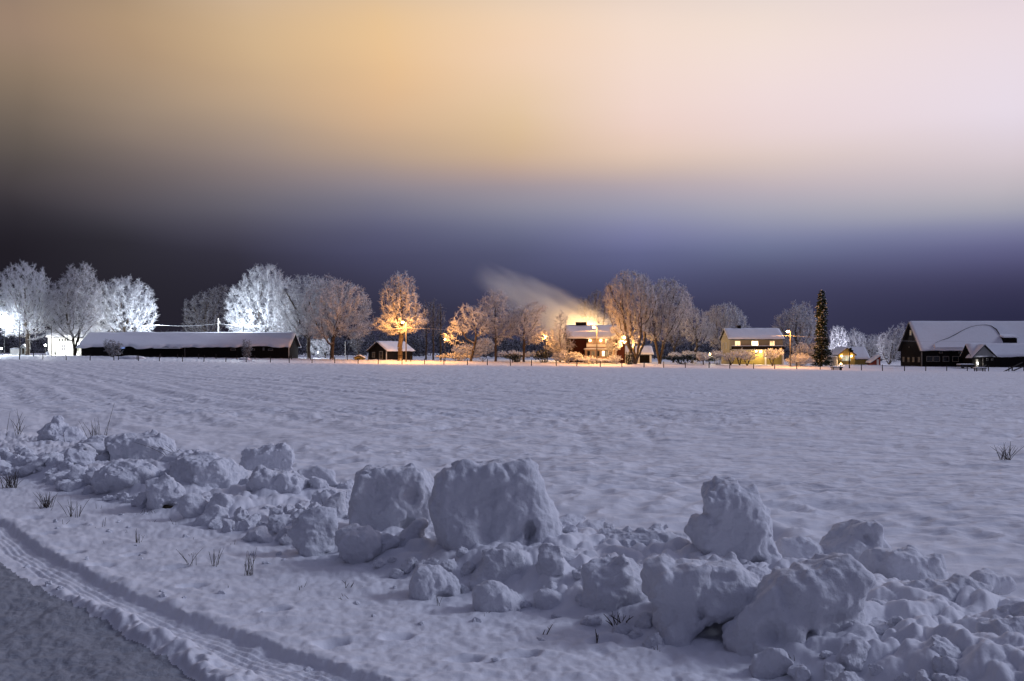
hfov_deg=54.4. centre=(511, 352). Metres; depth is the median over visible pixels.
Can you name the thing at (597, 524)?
snow chunk
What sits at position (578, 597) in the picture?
snow chunk
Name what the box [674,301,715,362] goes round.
tree
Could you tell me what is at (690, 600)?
snow chunk
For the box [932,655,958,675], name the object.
snow chunk
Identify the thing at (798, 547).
snow chunk
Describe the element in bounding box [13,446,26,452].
snow chunk
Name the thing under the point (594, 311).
pine tree
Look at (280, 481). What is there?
snow chunk
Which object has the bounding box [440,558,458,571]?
snow chunk
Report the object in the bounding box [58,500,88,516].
grass tuft
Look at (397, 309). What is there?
tree
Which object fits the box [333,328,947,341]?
overhead cable
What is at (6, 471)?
snow chunk
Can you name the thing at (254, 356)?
post fence
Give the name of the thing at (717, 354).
garden bush
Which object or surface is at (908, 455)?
snow field
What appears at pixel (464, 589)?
snow chunk
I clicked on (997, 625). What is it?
snow chunk
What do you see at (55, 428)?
snow chunk
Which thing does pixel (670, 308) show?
tree
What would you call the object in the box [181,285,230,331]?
tree
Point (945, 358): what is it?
window
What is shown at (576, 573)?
snow chunk
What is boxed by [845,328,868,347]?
tree
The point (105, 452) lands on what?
snow chunk
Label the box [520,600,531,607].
snow chunk
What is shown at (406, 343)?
street lamp
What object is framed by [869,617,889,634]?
snow chunk
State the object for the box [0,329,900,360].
wood
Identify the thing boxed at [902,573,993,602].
snow chunk
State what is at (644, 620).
snow chunk
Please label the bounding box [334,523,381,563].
snow chunk
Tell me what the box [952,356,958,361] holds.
window
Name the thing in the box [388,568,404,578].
snow chunk
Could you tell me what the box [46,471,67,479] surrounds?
snow chunk
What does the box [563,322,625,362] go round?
house
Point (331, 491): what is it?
snow chunk
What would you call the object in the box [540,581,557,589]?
snow chunk
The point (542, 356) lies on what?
garden bush
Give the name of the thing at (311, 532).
snow chunk
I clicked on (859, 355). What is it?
cottage
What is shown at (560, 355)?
garden bush
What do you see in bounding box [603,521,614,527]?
snow chunk
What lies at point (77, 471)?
snow chunk
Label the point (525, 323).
tree
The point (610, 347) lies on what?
tree
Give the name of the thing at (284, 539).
snow chunk
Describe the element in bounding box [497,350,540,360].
clipped hedge
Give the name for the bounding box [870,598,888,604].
snow chunk
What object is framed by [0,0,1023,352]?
sky
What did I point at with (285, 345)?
long shed
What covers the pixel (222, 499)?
snow chunk
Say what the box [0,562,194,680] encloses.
road
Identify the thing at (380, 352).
door
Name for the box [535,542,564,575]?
snow chunk
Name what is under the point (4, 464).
snow chunk
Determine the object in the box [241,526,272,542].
snow chunk
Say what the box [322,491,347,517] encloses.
snow chunk
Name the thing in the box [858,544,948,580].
snow chunk
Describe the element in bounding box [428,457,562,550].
snow chunk
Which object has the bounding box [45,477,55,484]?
snow chunk
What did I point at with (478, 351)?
garden bush
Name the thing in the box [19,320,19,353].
flagpole
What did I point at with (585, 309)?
pine tree
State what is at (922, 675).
snow chunk
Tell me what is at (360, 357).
heap
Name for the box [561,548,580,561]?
snow chunk
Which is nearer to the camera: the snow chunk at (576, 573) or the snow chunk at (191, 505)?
the snow chunk at (576, 573)
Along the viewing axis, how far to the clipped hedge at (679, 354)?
215.57 m
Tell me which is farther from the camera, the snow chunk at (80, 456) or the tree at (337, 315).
the tree at (337, 315)
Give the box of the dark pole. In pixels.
[849,348,853,367]
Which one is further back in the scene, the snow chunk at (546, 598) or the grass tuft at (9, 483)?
the grass tuft at (9, 483)
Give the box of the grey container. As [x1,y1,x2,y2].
[828,356,837,365]
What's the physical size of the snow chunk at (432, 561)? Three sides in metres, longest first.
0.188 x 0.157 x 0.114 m
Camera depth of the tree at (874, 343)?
251.23 m
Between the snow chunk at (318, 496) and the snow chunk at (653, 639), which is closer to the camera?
the snow chunk at (653, 639)
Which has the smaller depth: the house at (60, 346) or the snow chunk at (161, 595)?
the snow chunk at (161, 595)
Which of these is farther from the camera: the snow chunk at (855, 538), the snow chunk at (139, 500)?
the snow chunk at (139, 500)
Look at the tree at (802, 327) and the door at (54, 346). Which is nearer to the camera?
the door at (54, 346)
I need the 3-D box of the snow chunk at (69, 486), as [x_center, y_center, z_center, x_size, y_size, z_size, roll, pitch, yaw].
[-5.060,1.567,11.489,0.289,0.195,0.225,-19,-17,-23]
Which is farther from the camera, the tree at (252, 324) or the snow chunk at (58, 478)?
the tree at (252, 324)
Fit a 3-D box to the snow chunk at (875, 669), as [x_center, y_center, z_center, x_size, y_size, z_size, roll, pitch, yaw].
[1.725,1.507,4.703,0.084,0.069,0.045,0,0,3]
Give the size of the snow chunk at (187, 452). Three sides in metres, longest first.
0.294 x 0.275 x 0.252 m
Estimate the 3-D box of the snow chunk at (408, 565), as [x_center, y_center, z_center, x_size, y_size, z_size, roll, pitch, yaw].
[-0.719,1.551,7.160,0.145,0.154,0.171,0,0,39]
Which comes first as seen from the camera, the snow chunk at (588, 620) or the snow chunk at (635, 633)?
the snow chunk at (635, 633)
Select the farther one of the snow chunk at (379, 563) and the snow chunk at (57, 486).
the snow chunk at (57, 486)
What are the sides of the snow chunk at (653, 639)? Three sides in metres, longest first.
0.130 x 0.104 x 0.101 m
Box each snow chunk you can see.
[0,447,9,451]
[0,450,12,459]
[0,460,11,472]
[3,468,12,474]
[11,466,26,476]
[12,456,25,466]
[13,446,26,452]
[17,447,34,455]
[19,451,63,475]
[21,455,38,464]
[36,466,44,470]
[37,415,87,441]
[44,468,57,475]
[45,455,62,466]
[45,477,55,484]
[45,580,52,585]
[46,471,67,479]
[53,475,63,484]
[55,479,70,490]
[57,460,73,470]
[60,481,85,491]
[62,464,87,480]
[64,447,95,465]
[72,443,97,453]
[75,434,103,444]
[81,485,93,494]
[82,472,93,484]
[84,441,104,454]
[86,467,96,472]
[90,458,163,494]
[96,455,109,460]
[101,448,109,454]
[102,495,113,500]
[104,429,175,460]
[119,492,129,500]
[131,491,146,507]
[145,472,185,509]
[158,593,167,597]
[159,468,169,476]
[160,449,199,461]
[168,450,248,488]
[175,493,208,517]
[178,449,192,457]
[191,504,228,526]
[204,492,234,510]
[204,495,211,500]
[207,519,222,529]
[218,589,225,593]
[221,518,234,532]
[234,506,248,521]
[234,520,250,530]
[238,478,248,484]
[239,442,294,470]
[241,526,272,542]
[242,513,261,525]
[246,464,309,493]
[256,521,265,526]
[265,512,292,529]
[269,507,283,515]
[272,521,285,533]
[274,526,291,541]
[278,534,292,545]
[284,505,293,513]
[286,508,297,514]
[287,505,337,556]
[295,503,304,508]
[297,465,337,486]
[303,666,314,671]
[307,502,320,508]
[308,476,328,488]
[310,491,330,504]
[322,489,336,494]
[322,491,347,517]
[334,479,353,489]
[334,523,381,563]
[345,497,348,509]
[346,490,351,498]
[348,463,433,531]
[373,558,385,567]
[380,532,399,553]
[387,556,396,562]
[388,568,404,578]
[398,518,428,546]
[399,557,418,573]
[408,563,460,600]
[415,558,438,566]
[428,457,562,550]
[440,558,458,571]
[455,546,467,557]
[459,582,469,593]
[460,560,474,576]
[468,542,525,589]
[472,580,521,612]
[472,617,481,622]
[491,657,499,661]
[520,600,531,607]
[533,588,562,609]
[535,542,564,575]
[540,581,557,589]
[551,613,561,618]
[559,514,585,526]
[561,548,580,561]
[562,525,577,532]
[571,566,581,579]
[575,593,581,605]
[576,518,605,529]
[580,554,647,611]
[580,615,602,625]
[592,523,690,547]
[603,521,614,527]
[612,621,632,634]
[627,629,643,638]
[634,611,651,628]
[640,552,760,646]
[642,632,664,647]
[684,475,781,562]
[722,552,875,657]
[749,565,770,580]
[749,647,793,678]
[775,535,824,558]
[787,664,812,680]
[819,519,891,560]
[819,650,835,658]
[823,662,844,680]
[832,639,870,671]
[834,671,863,680]
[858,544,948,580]
[868,664,882,675]
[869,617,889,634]
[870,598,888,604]
[888,616,903,625]
[894,673,911,680]
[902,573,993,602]
[916,669,930,680]
[926,636,961,658]
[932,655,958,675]
[932,673,968,680]
[969,568,1016,594]
[976,609,1023,635]
[997,601,1023,616]
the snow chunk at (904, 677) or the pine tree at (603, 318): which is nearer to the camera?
the snow chunk at (904, 677)
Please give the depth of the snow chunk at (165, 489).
9.94 m
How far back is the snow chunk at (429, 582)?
6.46 m
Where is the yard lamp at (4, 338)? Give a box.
[3,323,4,354]
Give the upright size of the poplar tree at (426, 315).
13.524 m
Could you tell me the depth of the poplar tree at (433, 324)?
221.95 m
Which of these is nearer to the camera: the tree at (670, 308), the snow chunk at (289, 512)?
the snow chunk at (289, 512)
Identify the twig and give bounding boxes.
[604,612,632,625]
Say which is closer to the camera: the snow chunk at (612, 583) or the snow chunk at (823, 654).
the snow chunk at (823, 654)
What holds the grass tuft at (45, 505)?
on the snow field
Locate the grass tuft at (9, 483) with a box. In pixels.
[0,471,19,487]
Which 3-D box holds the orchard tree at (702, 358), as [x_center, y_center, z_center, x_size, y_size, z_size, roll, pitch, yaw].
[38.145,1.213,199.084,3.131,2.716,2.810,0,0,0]
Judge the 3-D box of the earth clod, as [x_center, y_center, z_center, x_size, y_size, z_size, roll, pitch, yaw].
[-3.441,1.588,9.955,0.221,0.129,0.113,0,0,0]
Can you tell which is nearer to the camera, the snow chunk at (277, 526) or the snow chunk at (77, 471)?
the snow chunk at (277, 526)
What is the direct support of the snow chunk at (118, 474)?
on the snow field
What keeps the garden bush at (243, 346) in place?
on the snow field
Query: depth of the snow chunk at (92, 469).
11.78 m
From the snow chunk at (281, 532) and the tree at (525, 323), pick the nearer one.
the snow chunk at (281, 532)
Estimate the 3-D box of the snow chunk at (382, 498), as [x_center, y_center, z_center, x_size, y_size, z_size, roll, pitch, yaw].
[-1.014,1.386,8.510,0.779,0.870,0.588,0,0,0]
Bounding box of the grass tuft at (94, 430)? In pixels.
[82,422,108,437]
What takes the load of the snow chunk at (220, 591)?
on the snow field
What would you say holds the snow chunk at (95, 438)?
on the snow field
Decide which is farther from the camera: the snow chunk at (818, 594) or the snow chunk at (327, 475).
the snow chunk at (327, 475)
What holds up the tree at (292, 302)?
on the snow field
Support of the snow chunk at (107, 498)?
on the snow field
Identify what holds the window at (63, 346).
in the house at (60, 346)
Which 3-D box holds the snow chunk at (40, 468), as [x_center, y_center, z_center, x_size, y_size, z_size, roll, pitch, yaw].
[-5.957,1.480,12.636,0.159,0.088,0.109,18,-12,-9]
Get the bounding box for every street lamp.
[401,321,406,361]
[592,326,596,363]
[786,330,790,366]
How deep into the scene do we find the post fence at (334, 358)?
183.95 m
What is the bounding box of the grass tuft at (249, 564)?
[244,548,256,575]
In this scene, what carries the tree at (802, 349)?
on the snow field
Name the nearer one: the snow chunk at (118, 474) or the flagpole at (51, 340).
the snow chunk at (118, 474)
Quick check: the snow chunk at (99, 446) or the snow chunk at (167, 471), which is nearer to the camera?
the snow chunk at (167, 471)
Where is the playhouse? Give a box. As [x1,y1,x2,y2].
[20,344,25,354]
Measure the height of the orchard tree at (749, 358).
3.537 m
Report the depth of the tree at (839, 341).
243.74 m
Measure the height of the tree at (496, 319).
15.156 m
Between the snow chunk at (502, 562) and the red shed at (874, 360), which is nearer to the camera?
the snow chunk at (502, 562)
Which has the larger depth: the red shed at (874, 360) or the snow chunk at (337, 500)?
the red shed at (874, 360)
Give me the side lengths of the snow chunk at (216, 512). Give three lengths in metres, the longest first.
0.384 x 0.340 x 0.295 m
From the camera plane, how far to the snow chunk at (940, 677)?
4.47 m
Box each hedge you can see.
[436,353,478,360]
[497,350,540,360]
[662,353,715,363]
[668,350,720,363]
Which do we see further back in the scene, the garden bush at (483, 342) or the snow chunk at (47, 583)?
the garden bush at (483, 342)
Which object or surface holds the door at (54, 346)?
in the house at (60, 346)
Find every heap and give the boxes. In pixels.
[119,356,145,358]
[353,355,365,359]
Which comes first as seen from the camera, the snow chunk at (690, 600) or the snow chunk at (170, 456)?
the snow chunk at (690, 600)
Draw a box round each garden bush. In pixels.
[103,339,122,356]
[241,339,252,357]
[451,344,487,360]
[475,337,494,360]
[502,353,522,361]
[532,349,550,362]
[551,349,582,362]
[573,355,612,363]
[607,354,621,363]
[624,351,633,364]
[710,349,723,364]
[785,352,814,365]
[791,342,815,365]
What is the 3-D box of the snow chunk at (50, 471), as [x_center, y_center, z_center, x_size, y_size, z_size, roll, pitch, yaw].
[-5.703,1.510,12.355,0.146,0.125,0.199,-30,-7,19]
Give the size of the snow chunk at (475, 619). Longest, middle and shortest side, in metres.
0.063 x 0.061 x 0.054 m
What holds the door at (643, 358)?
in the garage
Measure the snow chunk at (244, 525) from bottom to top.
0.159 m
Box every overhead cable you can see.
[66,323,272,325]
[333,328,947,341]
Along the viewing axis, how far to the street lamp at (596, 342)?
194.92 m
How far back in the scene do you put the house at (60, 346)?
222.00 m
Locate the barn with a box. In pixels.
[897,321,1023,366]
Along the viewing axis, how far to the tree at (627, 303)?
198.30 m
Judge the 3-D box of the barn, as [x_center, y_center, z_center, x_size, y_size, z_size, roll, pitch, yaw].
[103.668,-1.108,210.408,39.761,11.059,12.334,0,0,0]
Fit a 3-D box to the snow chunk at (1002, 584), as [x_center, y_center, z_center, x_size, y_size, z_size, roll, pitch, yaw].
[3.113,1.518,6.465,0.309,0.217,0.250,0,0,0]
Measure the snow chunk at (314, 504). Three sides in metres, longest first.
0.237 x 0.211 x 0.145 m
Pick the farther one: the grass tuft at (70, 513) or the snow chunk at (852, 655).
the grass tuft at (70, 513)
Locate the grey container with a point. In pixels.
(835, 361)
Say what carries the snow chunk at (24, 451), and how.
on the snow field
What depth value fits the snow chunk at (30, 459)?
13.06 m
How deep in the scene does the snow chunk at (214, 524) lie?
8.97 m
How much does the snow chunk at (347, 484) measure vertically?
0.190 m
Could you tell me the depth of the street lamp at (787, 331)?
193.89 m
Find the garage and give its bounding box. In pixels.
[625,346,653,362]
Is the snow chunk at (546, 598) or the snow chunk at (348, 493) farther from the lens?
the snow chunk at (348, 493)
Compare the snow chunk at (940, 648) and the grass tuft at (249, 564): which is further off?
the grass tuft at (249, 564)
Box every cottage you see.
[366,341,414,359]
[829,347,869,364]
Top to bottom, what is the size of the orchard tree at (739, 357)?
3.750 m
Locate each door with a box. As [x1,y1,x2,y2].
[53,345,56,353]
[379,351,382,358]
[640,355,648,362]
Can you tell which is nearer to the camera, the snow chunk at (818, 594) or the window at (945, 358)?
the snow chunk at (818, 594)
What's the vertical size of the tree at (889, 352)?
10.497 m
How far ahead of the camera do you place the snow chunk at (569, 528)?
7.44 m
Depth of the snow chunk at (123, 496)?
10.54 m
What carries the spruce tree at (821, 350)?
on the snow field
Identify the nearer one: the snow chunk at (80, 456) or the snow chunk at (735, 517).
the snow chunk at (735, 517)
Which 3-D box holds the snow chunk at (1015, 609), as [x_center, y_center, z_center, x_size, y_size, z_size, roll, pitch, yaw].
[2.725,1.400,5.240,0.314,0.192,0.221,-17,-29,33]
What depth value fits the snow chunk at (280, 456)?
12.46 m
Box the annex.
[960,343,1023,366]
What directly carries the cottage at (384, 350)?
on the snow field
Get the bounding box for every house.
[45,325,102,355]
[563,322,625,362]
[719,325,784,364]
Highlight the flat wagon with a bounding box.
[956,364,973,368]
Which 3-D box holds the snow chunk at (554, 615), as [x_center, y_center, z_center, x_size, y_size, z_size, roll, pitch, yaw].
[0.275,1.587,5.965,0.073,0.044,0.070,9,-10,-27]
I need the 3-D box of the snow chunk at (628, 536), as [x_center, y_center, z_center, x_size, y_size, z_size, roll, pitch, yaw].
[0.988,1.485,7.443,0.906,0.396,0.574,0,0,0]
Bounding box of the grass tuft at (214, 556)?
[209,550,220,566]
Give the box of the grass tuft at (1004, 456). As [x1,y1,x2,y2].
[990,442,1022,459]
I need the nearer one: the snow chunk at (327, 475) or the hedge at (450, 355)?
the snow chunk at (327, 475)
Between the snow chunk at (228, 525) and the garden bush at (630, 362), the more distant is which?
the garden bush at (630, 362)
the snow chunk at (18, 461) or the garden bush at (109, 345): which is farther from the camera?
the garden bush at (109, 345)
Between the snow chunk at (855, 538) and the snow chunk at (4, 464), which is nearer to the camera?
the snow chunk at (855, 538)
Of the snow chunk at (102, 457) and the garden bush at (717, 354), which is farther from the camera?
the garden bush at (717, 354)
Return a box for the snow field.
[0,353,1023,680]
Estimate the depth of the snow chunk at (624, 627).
5.60 m
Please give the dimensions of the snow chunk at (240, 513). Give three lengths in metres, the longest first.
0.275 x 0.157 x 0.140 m
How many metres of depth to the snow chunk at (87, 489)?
11.15 m
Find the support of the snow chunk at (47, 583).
on the snow field
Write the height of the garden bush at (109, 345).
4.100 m
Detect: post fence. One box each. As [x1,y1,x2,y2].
[19,354,1014,370]
[33,352,512,361]
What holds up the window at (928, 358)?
in the barn
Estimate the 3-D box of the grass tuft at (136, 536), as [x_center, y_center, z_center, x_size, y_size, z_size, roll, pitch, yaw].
[-3.115,1.545,8.309,0.051,0.149,0.095,0,0,9]
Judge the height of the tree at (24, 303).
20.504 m
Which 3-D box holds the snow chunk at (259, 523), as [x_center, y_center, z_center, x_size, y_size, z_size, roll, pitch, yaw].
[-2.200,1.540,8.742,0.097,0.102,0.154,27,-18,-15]
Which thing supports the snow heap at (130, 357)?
on the snow field
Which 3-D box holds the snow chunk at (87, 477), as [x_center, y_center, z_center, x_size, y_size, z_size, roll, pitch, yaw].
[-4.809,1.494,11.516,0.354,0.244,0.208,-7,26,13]
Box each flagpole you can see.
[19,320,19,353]
[51,326,51,355]
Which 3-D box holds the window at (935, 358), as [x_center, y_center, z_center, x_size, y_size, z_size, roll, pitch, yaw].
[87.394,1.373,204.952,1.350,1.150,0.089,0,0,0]
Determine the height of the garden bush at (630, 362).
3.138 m
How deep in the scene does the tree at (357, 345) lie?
225.85 m
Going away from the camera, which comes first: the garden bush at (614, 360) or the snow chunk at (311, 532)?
the snow chunk at (311, 532)
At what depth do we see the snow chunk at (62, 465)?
12.38 m
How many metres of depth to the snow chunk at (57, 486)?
11.54 m
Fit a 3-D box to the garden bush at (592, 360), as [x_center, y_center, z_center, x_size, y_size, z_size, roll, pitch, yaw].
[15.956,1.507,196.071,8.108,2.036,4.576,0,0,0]
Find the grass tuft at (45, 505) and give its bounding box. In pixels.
[36,492,57,508]
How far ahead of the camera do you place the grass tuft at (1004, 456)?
15.08 m
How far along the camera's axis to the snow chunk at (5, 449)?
13.90 m
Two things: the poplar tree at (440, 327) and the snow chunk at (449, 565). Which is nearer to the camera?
the snow chunk at (449, 565)
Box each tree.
[0,260,55,354]
[40,260,105,355]
[89,275,160,331]
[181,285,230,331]
[224,263,296,331]
[270,274,334,357]
[297,273,373,358]
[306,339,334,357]
[350,333,365,354]
[369,271,428,360]
[420,302,433,359]
[425,299,439,359]
[436,304,446,359]
[441,304,493,360]
[475,288,517,361]
[504,300,549,361]
[543,310,574,361]
[577,298,593,321]
[586,289,603,324]
[592,287,612,324]
[601,270,660,363]
[605,335,624,359]
[642,277,692,363]
[662,322,689,362]
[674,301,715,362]
[696,352,709,364]
[699,301,751,353]
[722,351,740,364]
[733,349,748,364]
[741,349,759,365]
[759,348,784,365]
[770,300,817,357]
[810,290,832,365]
[828,325,849,349]
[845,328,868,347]
[861,334,885,357]
[877,324,904,363]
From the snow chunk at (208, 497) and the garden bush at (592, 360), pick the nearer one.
the snow chunk at (208, 497)
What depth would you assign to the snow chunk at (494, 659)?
5.15 m
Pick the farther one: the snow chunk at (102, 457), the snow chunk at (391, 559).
the snow chunk at (102, 457)
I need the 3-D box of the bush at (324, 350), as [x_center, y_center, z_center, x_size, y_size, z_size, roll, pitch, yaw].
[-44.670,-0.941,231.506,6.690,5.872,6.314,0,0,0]
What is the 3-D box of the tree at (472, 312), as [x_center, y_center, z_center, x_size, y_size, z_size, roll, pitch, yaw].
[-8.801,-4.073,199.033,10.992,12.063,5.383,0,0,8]
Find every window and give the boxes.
[61,344,65,350]
[751,341,758,344]
[926,356,932,361]
[933,356,939,361]
[943,356,948,361]
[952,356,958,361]
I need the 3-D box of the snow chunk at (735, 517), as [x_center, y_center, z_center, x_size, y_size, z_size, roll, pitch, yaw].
[1.555,1.336,7.041,0.691,0.910,0.547,0,0,0]
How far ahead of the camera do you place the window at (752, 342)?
209.95 m
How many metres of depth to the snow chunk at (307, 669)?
5.16 m
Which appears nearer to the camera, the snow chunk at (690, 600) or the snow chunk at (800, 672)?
the snow chunk at (800, 672)
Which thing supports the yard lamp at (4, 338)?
on the snow field
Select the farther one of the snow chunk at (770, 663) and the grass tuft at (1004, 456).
the grass tuft at (1004, 456)
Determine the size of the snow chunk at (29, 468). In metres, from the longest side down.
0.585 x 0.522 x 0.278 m
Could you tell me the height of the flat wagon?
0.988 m
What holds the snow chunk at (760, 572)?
on the snow field
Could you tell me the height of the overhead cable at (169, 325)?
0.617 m
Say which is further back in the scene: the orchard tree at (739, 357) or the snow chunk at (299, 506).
the orchard tree at (739, 357)
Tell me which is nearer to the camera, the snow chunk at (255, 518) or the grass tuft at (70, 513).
the snow chunk at (255, 518)
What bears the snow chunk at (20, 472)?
on the snow field
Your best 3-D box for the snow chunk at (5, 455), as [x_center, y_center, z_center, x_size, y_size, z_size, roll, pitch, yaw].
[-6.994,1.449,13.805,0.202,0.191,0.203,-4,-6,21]
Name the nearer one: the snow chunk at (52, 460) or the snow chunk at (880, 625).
the snow chunk at (880, 625)
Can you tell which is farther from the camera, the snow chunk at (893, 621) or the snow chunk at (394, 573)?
the snow chunk at (394, 573)
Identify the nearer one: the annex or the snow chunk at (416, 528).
the snow chunk at (416, 528)
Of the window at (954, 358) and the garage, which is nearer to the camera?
the window at (954, 358)
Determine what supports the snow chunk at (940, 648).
on the snow field
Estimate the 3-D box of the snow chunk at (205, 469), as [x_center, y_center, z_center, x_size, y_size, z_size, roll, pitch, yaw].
[-3.376,1.364,10.983,0.878,0.562,0.678,0,0,0]
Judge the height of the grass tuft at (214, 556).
0.163 m
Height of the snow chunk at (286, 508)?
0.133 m
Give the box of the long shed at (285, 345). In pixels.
[76,332,300,358]
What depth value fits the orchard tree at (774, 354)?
195.79 m
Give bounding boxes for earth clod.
[162,505,172,508]
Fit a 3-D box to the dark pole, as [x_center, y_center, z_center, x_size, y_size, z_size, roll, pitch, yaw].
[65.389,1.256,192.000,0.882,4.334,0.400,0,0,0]
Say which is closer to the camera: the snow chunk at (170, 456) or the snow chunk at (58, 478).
the snow chunk at (58, 478)
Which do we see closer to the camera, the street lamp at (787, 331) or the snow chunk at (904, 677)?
the snow chunk at (904, 677)
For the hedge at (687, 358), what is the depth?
201.52 m
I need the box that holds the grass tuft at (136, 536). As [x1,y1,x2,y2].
[135,528,141,542]
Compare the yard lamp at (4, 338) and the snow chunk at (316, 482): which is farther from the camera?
the yard lamp at (4, 338)
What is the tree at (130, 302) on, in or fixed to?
on the snow field
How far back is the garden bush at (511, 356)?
198.07 m
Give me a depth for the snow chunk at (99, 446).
13.76 m
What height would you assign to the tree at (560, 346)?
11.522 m
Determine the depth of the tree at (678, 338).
231.54 m
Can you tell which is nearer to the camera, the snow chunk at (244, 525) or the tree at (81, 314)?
the snow chunk at (244, 525)
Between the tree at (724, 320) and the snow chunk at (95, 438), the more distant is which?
the tree at (724, 320)
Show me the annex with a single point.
(994, 354)
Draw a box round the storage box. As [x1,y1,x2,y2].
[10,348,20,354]
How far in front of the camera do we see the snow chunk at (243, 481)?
10.58 m
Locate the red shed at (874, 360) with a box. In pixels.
[865,354,880,364]
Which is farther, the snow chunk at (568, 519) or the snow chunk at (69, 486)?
the snow chunk at (69, 486)
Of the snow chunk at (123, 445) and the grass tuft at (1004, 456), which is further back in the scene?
the grass tuft at (1004, 456)
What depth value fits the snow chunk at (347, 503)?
9.54 m
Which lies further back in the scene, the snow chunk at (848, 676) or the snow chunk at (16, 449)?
the snow chunk at (16, 449)
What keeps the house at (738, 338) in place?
on the snow field
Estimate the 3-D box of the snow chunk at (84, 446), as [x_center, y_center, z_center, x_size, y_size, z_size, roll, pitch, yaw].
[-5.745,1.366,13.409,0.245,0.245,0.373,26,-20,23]
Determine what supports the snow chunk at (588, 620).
on the snow field
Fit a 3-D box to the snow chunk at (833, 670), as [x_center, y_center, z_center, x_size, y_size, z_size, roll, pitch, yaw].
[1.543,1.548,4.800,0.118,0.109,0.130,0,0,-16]
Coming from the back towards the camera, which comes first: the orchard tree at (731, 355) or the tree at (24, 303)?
the tree at (24, 303)
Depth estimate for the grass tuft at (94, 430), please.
15.51 m
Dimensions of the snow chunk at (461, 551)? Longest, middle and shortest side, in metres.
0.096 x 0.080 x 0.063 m
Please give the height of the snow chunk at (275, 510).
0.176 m
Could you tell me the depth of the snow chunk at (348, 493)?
10.06 m
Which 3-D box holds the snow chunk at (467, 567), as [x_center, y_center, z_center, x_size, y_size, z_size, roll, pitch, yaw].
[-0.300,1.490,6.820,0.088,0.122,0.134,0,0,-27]
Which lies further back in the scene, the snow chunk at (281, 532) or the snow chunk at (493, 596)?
the snow chunk at (281, 532)
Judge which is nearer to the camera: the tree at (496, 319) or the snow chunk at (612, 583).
the snow chunk at (612, 583)
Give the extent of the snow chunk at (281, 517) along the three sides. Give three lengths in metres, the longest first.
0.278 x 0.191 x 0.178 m
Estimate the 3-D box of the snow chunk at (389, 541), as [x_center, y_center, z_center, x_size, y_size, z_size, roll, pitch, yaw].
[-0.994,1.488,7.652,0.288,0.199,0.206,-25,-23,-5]
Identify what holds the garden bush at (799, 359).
on the snow field

